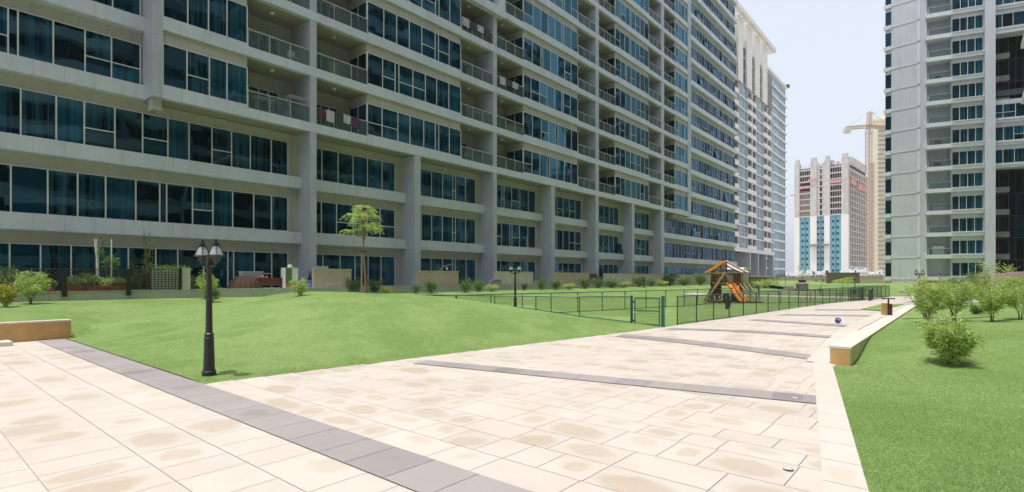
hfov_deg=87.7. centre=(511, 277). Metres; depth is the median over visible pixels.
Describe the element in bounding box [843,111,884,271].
tower crane
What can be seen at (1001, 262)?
window
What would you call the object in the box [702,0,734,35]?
window
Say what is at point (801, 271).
young tree
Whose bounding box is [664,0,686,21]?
window
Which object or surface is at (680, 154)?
window
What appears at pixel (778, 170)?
window
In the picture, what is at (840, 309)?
paving strip
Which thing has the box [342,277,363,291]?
shrub
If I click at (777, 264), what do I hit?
window
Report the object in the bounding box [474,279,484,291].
shrub
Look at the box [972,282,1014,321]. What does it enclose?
shrub
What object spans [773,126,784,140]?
window
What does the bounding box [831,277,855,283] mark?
hedge
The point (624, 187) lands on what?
window
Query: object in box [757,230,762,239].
window
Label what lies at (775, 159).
window
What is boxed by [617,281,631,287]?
shrub
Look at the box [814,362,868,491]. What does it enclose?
border paving
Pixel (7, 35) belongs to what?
window frame
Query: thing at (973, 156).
window
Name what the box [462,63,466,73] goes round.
balcony door
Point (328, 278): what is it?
terrace screen wall
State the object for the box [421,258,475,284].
window
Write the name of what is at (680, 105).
window
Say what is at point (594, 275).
covered furniture
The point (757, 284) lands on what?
shrub
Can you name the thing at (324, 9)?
balcony door
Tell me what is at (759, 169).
window
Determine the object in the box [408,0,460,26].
window
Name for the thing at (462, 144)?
balcony door
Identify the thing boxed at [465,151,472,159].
chair
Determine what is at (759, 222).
window
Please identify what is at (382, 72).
window
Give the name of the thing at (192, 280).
shrub
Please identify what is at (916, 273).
street lamp
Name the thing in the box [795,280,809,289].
stone pillar
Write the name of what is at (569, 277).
terrace screen wall
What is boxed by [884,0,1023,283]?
apartment tower
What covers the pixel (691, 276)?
terrace screen wall
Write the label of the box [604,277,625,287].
shrub
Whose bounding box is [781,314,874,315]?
paving strip
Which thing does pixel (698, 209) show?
window
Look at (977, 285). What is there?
shrub
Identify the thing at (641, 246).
window
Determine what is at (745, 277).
terrace screen wall
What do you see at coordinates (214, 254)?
street lamp
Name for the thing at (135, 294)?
kerb wall
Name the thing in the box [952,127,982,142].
window
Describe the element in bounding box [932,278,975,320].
shrub
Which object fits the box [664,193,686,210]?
window
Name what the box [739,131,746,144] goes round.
window
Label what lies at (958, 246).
window
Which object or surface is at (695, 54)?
window
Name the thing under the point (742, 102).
window
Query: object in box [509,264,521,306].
street lamp
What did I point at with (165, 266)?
hedge
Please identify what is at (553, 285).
shrub
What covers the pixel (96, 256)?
pole
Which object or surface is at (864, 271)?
site cabin
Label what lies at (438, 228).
window
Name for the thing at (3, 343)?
stone step
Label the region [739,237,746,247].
window
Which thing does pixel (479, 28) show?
laundry
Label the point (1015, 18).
window
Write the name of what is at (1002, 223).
window
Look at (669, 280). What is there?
shrub
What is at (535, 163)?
window
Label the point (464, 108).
balcony door
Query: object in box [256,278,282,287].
terrace table
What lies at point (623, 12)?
window
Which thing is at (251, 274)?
white box
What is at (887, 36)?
corner window
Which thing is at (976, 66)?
window
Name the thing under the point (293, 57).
chair
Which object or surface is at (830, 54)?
sky
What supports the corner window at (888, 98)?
in the apartment tower at (967, 109)
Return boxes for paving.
[0,297,979,491]
[806,304,906,362]
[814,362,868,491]
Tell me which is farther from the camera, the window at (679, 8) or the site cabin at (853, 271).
the site cabin at (853, 271)
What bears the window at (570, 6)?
in the apartment block at (121, 121)
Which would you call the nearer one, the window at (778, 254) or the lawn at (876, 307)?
the lawn at (876, 307)
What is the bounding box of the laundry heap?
[931,206,944,210]
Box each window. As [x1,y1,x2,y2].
[0,0,139,83]
[0,84,287,174]
[0,163,287,230]
[0,242,287,290]
[163,0,247,43]
[163,43,247,104]
[317,148,394,190]
[317,201,394,238]
[317,254,394,286]
[349,1,460,69]
[349,52,460,112]
[349,103,460,156]
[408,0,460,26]
[421,169,475,203]
[421,213,475,243]
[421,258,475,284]
[497,184,535,212]
[497,222,535,247]
[497,260,535,283]
[506,0,577,52]
[506,36,577,85]
[506,74,577,118]
[506,111,577,151]
[506,149,577,184]
[549,0,577,18]
[555,196,580,219]
[555,229,580,250]
[555,263,580,272]
[599,27,648,66]
[599,57,648,93]
[599,87,648,120]
[599,116,648,147]
[599,146,648,174]
[599,176,648,201]
[599,205,618,224]
[599,234,618,253]
[599,264,618,281]
[600,0,648,39]
[633,0,648,12]
[635,212,648,229]
[635,239,648,255]
[635,265,648,273]
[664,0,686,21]
[664,22,686,45]
[664,46,686,68]
[664,71,686,92]
[664,95,686,116]
[664,120,686,139]
[664,144,686,163]
[664,169,686,186]
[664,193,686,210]
[664,218,734,242]
[664,242,734,261]
[664,266,734,274]
[691,1,734,54]
[691,24,734,72]
[691,46,734,91]
[691,68,734,110]
[691,90,734,129]
[691,112,734,148]
[691,134,734,167]
[691,157,734,185]
[691,179,734,204]
[691,201,734,223]
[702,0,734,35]
[720,0,734,16]
[739,84,746,98]
[739,96,746,110]
[739,108,746,121]
[739,120,746,132]
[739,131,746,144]
[739,143,746,155]
[739,155,746,167]
[739,167,746,178]
[739,178,746,190]
[739,190,746,201]
[739,202,746,213]
[739,214,746,224]
[739,225,746,236]
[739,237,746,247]
[757,100,762,111]
[757,111,762,122]
[757,122,762,133]
[757,132,762,143]
[757,143,762,154]
[757,154,762,164]
[757,165,762,175]
[757,176,762,186]
[757,186,762,196]
[757,197,762,207]
[757,208,762,218]
[757,219,762,228]
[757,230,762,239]
[757,240,762,249]
[767,71,784,94]
[772,86,784,103]
[772,96,784,112]
[772,106,784,122]
[773,116,784,131]
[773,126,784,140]
[773,135,784,149]
[773,145,784,158]
[773,155,784,167]
[773,164,784,176]
[773,174,784,185]
[773,184,784,194]
[773,193,784,203]
[773,203,784,213]
[773,213,784,222]
[773,222,784,231]
[773,231,784,240]
[773,241,784,249]
[773,250,784,258]
[774,260,784,267]
[774,270,784,276]
[885,12,890,25]
[885,33,890,46]
[885,54,890,67]
[885,75,890,88]
[885,96,890,109]
[885,116,890,129]
[885,137,890,150]
[885,158,890,171]
[885,179,890,192]
[885,200,890,213]
[885,221,890,234]
[885,242,890,254]
[885,263,890,275]
[952,0,982,9]
[952,14,982,31]
[952,37,982,53]
[952,59,982,75]
[952,82,982,98]
[952,105,982,120]
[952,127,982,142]
[952,150,982,164]
[952,172,982,186]
[952,195,982,209]
[952,217,982,231]
[952,240,982,253]
[952,262,982,275]
[996,0,1023,162]
[996,38,1008,53]
[996,60,1008,75]
[996,83,1008,97]
[996,172,1008,186]
[996,194,1008,209]
[996,216,1008,231]
[996,239,1008,253]
[996,261,1008,272]
[1008,36,1023,271]
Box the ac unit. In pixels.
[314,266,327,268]
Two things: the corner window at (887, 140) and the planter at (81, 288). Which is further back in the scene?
the corner window at (887, 140)
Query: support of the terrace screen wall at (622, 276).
on the terrace
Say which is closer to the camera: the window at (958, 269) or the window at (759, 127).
the window at (958, 269)
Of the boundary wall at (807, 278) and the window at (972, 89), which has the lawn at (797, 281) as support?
the boundary wall at (807, 278)
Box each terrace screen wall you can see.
[312,269,351,286]
[416,271,458,285]
[493,271,532,283]
[551,272,588,283]
[603,273,631,282]
[633,274,665,281]
[666,274,710,281]
[719,275,750,280]
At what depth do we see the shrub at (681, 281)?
66.57 m
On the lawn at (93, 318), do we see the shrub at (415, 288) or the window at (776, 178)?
the shrub at (415, 288)
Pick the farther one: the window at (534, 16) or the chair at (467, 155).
the window at (534, 16)
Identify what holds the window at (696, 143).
in the apartment block at (121, 121)
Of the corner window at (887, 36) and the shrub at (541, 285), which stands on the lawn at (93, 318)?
the shrub at (541, 285)
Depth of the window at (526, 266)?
51.34 m
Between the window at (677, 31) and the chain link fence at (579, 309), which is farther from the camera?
the window at (677, 31)
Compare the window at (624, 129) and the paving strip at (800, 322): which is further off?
the window at (624, 129)
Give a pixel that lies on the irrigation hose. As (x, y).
(956, 318)
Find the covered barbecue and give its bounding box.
[487,278,500,284]
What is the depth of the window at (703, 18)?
91.77 m
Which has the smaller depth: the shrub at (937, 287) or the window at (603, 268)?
the shrub at (937, 287)
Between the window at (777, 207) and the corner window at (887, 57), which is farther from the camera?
the window at (777, 207)
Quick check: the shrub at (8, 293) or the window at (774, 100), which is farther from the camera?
the window at (774, 100)
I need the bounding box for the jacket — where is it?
[723,293,730,309]
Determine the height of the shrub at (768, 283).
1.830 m
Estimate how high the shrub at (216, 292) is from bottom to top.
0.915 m
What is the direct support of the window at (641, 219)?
in the apartment block at (121, 121)
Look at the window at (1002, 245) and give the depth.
83.98 m
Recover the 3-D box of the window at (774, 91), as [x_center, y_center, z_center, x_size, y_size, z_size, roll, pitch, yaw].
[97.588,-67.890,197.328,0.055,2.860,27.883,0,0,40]
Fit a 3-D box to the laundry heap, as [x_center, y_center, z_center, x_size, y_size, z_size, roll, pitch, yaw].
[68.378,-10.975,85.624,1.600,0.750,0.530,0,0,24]
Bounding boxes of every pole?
[94,239,99,285]
[96,239,96,285]
[111,239,111,281]
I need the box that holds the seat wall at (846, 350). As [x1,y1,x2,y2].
[829,304,915,365]
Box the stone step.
[0,340,12,346]
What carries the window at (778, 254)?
in the glazed block at (779, 97)
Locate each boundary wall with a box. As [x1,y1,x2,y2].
[748,276,773,283]
[773,276,825,281]
[825,272,859,282]
[860,276,884,282]
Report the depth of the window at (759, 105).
175.59 m
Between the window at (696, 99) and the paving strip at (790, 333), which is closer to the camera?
the paving strip at (790, 333)
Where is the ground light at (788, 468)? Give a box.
[783,466,793,469]
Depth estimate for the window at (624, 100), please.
64.99 m
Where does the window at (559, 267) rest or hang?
in the apartment block at (121, 121)
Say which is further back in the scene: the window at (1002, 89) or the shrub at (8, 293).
the window at (1002, 89)
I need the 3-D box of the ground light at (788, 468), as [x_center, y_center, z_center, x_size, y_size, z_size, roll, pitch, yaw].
[2.507,1.733,4.840,0.090,0.006,0.090,0,0,0]
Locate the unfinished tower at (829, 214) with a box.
[790,153,867,273]
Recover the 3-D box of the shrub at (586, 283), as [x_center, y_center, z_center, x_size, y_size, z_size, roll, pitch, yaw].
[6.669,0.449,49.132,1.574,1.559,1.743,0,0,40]
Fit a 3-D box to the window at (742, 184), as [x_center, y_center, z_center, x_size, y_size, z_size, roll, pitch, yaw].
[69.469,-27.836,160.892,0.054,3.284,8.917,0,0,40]
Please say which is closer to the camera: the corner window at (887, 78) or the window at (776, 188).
the corner window at (887, 78)
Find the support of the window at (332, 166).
in the apartment block at (121, 121)
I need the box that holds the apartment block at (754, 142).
[735,0,775,282]
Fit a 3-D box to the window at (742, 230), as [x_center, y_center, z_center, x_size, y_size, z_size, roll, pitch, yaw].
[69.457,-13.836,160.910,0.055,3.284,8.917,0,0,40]
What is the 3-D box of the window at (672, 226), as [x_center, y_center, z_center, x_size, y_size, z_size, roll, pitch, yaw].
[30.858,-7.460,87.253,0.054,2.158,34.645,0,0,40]
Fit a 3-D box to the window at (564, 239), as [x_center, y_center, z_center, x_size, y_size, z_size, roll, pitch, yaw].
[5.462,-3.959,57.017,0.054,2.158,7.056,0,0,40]
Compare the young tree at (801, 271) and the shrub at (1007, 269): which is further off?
the young tree at (801, 271)
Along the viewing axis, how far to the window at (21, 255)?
27.13 m
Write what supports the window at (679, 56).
in the apartment block at (121, 121)
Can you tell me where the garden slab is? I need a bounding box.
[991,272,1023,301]
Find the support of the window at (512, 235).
in the apartment block at (121, 121)
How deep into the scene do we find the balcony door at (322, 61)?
36.52 m
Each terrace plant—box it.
[0,265,18,284]
[6,274,35,284]
[46,280,56,285]
[67,275,86,286]
[79,271,100,285]
[94,275,115,285]
[108,275,131,285]
[128,260,149,288]
[138,221,153,288]
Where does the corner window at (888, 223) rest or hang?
in the apartment tower at (967, 109)
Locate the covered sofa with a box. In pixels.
[227,276,259,288]
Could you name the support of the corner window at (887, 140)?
in the apartment tower at (967, 109)
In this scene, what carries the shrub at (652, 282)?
on the lawn at (93, 318)
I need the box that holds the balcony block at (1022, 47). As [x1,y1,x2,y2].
[1021,34,1023,103]
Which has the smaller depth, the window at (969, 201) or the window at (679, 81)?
the window at (679, 81)
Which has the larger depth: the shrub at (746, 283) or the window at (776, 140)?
the window at (776, 140)
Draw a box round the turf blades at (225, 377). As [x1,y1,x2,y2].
[83,294,631,382]
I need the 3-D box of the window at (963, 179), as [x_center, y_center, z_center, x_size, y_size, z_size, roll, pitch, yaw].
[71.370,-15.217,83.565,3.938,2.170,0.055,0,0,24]
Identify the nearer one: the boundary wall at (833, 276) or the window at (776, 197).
the boundary wall at (833, 276)
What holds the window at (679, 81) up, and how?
in the apartment block at (121, 121)
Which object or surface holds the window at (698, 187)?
in the apartment block at (121, 121)
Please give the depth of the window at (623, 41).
65.20 m
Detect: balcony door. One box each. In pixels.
[248,27,278,55]
[248,85,278,114]
[317,0,337,20]
[317,52,337,71]
[317,103,337,128]
[461,102,466,116]
[461,142,466,159]
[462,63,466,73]
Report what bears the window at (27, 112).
in the apartment block at (121, 121)
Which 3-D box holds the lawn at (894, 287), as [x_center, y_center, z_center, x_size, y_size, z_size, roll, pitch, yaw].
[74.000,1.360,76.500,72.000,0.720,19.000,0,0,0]
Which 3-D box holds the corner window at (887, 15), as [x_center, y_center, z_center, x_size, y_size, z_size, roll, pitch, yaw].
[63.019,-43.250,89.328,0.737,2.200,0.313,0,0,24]
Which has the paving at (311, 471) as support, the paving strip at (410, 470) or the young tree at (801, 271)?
the paving strip at (410, 470)
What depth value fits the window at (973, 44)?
83.57 m
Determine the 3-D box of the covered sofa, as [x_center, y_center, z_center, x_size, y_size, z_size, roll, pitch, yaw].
[-14.187,0.292,28.237,0.950,0.735,1.380,0,0,40]
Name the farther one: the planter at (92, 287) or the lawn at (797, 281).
the lawn at (797, 281)
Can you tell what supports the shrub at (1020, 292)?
on the lawn at (1009, 314)
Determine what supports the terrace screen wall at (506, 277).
on the terrace
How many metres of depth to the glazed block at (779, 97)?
200.33 m
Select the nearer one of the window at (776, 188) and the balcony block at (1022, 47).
the balcony block at (1022, 47)
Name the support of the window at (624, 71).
in the apartment block at (121, 121)
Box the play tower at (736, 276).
[703,260,763,303]
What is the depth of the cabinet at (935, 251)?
85.46 m
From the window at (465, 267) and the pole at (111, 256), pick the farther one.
the window at (465, 267)
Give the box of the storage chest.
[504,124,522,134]
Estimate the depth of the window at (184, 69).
28.69 m
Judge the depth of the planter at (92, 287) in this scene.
22.75 m
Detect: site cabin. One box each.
[786,272,800,276]
[792,270,810,274]
[802,271,824,276]
[840,268,856,272]
[857,268,868,273]
[860,270,884,275]
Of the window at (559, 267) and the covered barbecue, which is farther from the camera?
the window at (559, 267)
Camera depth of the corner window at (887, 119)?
89.31 m
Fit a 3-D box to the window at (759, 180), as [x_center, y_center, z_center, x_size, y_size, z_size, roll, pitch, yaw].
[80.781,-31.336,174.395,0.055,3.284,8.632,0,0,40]
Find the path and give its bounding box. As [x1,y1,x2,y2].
[681,293,888,298]
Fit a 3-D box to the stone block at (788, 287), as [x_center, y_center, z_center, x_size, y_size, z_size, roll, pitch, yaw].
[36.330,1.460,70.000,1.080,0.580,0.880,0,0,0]
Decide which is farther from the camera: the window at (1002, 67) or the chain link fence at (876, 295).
the window at (1002, 67)
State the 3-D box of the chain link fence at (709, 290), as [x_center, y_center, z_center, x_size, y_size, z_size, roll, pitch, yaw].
[11.502,1.290,35.384,3.678,1.119,41.463,0,0,42]
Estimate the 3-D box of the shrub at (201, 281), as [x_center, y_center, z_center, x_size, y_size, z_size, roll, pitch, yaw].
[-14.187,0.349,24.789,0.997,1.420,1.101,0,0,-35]
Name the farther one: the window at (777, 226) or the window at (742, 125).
the window at (777, 226)
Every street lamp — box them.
[193,239,224,376]
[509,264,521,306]
[914,269,924,282]
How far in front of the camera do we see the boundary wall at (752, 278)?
91.52 m
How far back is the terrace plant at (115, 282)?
23.38 m
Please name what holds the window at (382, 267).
in the apartment block at (121, 121)
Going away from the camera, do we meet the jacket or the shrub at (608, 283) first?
the jacket
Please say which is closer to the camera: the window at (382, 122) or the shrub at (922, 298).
the shrub at (922, 298)
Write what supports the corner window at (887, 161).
in the apartment tower at (967, 109)
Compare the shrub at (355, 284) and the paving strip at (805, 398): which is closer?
the paving strip at (805, 398)
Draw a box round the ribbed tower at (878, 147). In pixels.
[872,115,884,273]
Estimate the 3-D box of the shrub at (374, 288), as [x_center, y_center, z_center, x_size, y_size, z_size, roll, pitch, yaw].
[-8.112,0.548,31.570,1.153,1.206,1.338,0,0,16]
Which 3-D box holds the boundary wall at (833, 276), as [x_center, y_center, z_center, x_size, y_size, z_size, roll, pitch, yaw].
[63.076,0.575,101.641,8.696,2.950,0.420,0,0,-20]
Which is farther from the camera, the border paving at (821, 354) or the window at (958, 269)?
the window at (958, 269)
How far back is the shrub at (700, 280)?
70.92 m
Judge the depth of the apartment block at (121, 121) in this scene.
37.66 m
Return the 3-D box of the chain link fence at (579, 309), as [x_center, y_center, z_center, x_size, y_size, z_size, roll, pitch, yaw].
[0.208,1.217,19.877,8.272,1.073,0.633,0,0,15]
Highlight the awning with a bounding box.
[727,267,750,291]
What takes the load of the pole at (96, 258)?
on the terrace
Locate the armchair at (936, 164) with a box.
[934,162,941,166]
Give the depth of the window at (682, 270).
83.48 m
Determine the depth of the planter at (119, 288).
23.33 m
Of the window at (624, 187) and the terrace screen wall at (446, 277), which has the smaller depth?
the terrace screen wall at (446, 277)
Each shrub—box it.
[0,281,18,306]
[11,269,51,303]
[190,274,199,288]
[195,270,218,298]
[203,284,221,301]
[289,278,308,295]
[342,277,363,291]
[367,278,384,292]
[380,284,391,292]
[409,284,420,293]
[424,277,440,292]
[457,275,477,292]
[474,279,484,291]
[480,284,500,290]
[536,276,548,289]
[549,277,562,289]
[562,283,576,288]
[574,274,591,288]
[591,277,604,287]
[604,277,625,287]
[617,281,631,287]
[629,272,645,286]
[645,277,657,286]
[656,279,667,285]
[662,270,679,285]
[674,276,691,285]
[692,271,708,284]
[741,279,755,288]
[750,281,765,287]
[753,278,777,287]
[769,280,781,286]
[894,274,958,322]
[916,303,987,364]
[924,278,956,304]
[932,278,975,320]
[943,275,969,290]
[962,271,990,298]
[964,279,987,305]
[968,305,985,313]
[970,273,990,284]
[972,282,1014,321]
[974,260,1017,279]
[984,274,1018,303]
[995,274,1023,318]
[1016,277,1023,303]
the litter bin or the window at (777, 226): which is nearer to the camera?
the litter bin
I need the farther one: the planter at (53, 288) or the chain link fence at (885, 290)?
the chain link fence at (885, 290)
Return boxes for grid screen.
[150,268,189,289]
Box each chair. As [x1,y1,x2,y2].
[287,50,297,61]
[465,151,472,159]
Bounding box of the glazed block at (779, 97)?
[759,65,789,276]
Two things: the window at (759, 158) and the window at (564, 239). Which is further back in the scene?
the window at (759, 158)
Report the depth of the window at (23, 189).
27.32 m
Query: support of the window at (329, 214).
in the apartment block at (121, 121)
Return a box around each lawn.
[0,284,911,383]
[756,283,958,290]
[779,281,825,282]
[826,292,972,295]
[833,302,1023,491]
[863,304,903,309]
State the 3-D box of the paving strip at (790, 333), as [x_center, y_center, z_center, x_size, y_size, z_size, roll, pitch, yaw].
[6.503,1.572,15.227,0.572,0.264,5.750,0,0,-28]
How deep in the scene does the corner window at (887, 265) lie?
89.36 m
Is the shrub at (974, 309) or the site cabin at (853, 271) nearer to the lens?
the shrub at (974, 309)
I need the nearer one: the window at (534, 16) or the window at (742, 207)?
the window at (534, 16)
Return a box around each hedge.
[146,264,190,273]
[755,278,773,282]
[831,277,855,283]
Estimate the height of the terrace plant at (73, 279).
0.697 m
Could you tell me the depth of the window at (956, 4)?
83.72 m
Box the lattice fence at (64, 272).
[0,267,150,296]
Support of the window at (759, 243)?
in the apartment block at (754, 142)
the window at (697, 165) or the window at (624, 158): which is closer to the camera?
the window at (624, 158)
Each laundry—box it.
[317,107,358,128]
[462,17,490,38]
[500,76,517,89]
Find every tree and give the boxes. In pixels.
[94,237,120,284]
[338,205,383,292]
[797,265,805,279]
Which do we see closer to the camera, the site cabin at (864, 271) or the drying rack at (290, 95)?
the drying rack at (290, 95)
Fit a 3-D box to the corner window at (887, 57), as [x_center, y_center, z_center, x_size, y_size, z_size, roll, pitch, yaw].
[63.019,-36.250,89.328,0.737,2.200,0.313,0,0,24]
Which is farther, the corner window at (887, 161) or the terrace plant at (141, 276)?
the corner window at (887, 161)
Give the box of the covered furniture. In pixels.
[589,273,600,282]
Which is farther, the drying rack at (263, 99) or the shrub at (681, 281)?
the shrub at (681, 281)
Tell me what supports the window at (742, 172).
in the apartment block at (754, 142)
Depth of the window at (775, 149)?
200.29 m
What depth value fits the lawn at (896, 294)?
54.97 m
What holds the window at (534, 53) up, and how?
in the apartment block at (121, 121)
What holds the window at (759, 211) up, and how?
in the apartment block at (754, 142)
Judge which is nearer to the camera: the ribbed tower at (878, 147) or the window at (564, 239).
the window at (564, 239)
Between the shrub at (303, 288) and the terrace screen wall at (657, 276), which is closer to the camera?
the shrub at (303, 288)
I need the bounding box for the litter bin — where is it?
[881,298,894,314]
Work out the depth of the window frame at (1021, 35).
83.21 m
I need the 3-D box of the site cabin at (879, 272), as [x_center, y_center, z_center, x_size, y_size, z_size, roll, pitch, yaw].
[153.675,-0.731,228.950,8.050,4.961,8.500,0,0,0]
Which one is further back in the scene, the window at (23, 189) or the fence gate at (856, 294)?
the fence gate at (856, 294)
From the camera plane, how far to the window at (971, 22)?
83.53 m
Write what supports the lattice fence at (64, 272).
on the lawn at (93, 318)
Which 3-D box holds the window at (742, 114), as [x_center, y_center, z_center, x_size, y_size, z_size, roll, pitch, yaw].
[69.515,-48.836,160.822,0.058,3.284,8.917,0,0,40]
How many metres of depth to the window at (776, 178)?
200.29 m
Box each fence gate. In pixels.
[631,296,664,326]
[850,287,862,300]
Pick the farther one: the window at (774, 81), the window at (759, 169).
the window at (774, 81)
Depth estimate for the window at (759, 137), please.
174.74 m
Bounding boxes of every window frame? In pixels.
[0,0,140,83]
[996,0,1023,161]
[1008,35,1023,271]
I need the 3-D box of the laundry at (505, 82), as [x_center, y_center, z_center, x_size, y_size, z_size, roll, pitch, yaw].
[-0.266,-17.348,47.849,0.074,0.704,2.470,0,0,40]
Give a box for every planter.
[43,286,54,291]
[67,286,83,289]
[85,286,106,289]
[107,285,125,290]
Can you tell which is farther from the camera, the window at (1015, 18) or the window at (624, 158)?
the window at (1015, 18)
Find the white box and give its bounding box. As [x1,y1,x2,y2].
[238,271,262,287]
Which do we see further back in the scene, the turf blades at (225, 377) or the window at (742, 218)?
the window at (742, 218)
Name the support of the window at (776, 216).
in the glazed block at (779, 97)
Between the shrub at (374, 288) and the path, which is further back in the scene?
the path
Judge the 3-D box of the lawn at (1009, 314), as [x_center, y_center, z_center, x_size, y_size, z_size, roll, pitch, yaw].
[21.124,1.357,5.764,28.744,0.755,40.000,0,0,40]
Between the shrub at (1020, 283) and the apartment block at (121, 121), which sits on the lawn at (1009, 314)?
the shrub at (1020, 283)
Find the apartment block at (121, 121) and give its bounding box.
[0,0,736,290]
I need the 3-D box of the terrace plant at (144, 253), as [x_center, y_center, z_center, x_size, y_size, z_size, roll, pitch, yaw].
[-16.627,-0.999,24.301,0.648,3.101,0.757,0,0,0]
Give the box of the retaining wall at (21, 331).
[0,319,71,342]
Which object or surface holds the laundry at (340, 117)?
hanging from the apartment block at (121, 121)
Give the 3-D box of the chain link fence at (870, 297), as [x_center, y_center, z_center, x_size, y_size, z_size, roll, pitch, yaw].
[21.497,1.365,36.872,16.281,0.969,3.086,0,0,-25]
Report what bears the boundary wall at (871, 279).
on the lawn at (797, 281)
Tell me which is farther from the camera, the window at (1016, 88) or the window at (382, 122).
the window at (1016, 88)
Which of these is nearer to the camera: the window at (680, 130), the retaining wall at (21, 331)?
the retaining wall at (21, 331)
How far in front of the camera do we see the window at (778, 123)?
201.32 m
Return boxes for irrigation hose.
[902,316,995,318]
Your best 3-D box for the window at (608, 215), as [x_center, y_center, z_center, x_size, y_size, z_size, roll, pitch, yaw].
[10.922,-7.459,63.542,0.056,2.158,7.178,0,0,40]
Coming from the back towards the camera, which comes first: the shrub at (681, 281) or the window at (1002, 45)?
the window at (1002, 45)
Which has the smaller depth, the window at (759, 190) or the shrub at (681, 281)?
the shrub at (681, 281)
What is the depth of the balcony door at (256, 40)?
33.32 m
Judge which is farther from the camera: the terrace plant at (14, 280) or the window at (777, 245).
the window at (777, 245)
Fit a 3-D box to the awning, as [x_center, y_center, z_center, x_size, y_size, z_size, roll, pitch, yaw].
[26.776,0.301,63.103,2.000,2.899,3.200,0,0,40]
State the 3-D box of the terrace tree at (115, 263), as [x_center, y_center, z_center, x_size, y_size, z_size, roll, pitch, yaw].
[-17.802,-0.576,23.518,0.962,2.354,0.942,0,0,0]
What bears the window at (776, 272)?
in the glazed block at (779, 97)
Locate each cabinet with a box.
[281,268,297,287]
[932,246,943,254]
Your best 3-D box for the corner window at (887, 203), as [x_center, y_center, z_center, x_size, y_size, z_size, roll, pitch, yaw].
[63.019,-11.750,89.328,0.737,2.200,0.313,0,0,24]
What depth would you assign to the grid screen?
24.64 m
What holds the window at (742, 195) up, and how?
in the apartment block at (754, 142)
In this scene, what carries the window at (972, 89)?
in the apartment tower at (967, 109)
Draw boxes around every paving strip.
[37,339,532,491]
[414,360,815,403]
[616,334,810,358]
[668,328,830,337]
[751,319,847,326]
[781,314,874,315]
[817,309,863,309]
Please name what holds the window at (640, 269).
in the apartment block at (121, 121)
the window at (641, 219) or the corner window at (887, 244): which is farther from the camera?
the corner window at (887, 244)
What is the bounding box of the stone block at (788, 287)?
[783,286,794,289]
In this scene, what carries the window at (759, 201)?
in the apartment block at (754, 142)
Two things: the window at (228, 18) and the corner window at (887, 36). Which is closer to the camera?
the window at (228, 18)
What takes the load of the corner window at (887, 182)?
in the apartment tower at (967, 109)
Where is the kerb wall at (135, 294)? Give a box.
[0,281,723,301]
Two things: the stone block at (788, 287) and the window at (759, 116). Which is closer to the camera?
the stone block at (788, 287)
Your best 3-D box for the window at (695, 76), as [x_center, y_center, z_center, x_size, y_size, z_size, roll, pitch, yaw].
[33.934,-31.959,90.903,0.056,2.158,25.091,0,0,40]
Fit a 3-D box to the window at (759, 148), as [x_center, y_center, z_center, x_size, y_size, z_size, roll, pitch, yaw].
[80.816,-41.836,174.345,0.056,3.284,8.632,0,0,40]
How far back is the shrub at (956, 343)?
9.93 m
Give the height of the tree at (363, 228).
3.106 m
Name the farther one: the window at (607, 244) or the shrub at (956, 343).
the window at (607, 244)
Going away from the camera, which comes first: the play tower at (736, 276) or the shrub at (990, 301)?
the shrub at (990, 301)
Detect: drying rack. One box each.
[252,95,274,113]
[284,94,306,120]
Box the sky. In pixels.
[738,0,884,274]
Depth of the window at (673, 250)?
86.25 m
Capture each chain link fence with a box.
[419,294,630,322]
[430,285,758,312]
[677,285,881,324]
[719,288,872,302]
[759,285,889,297]
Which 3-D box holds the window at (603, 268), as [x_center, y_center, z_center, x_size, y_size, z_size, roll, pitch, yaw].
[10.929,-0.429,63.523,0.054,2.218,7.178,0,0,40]
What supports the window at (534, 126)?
in the apartment block at (121, 121)

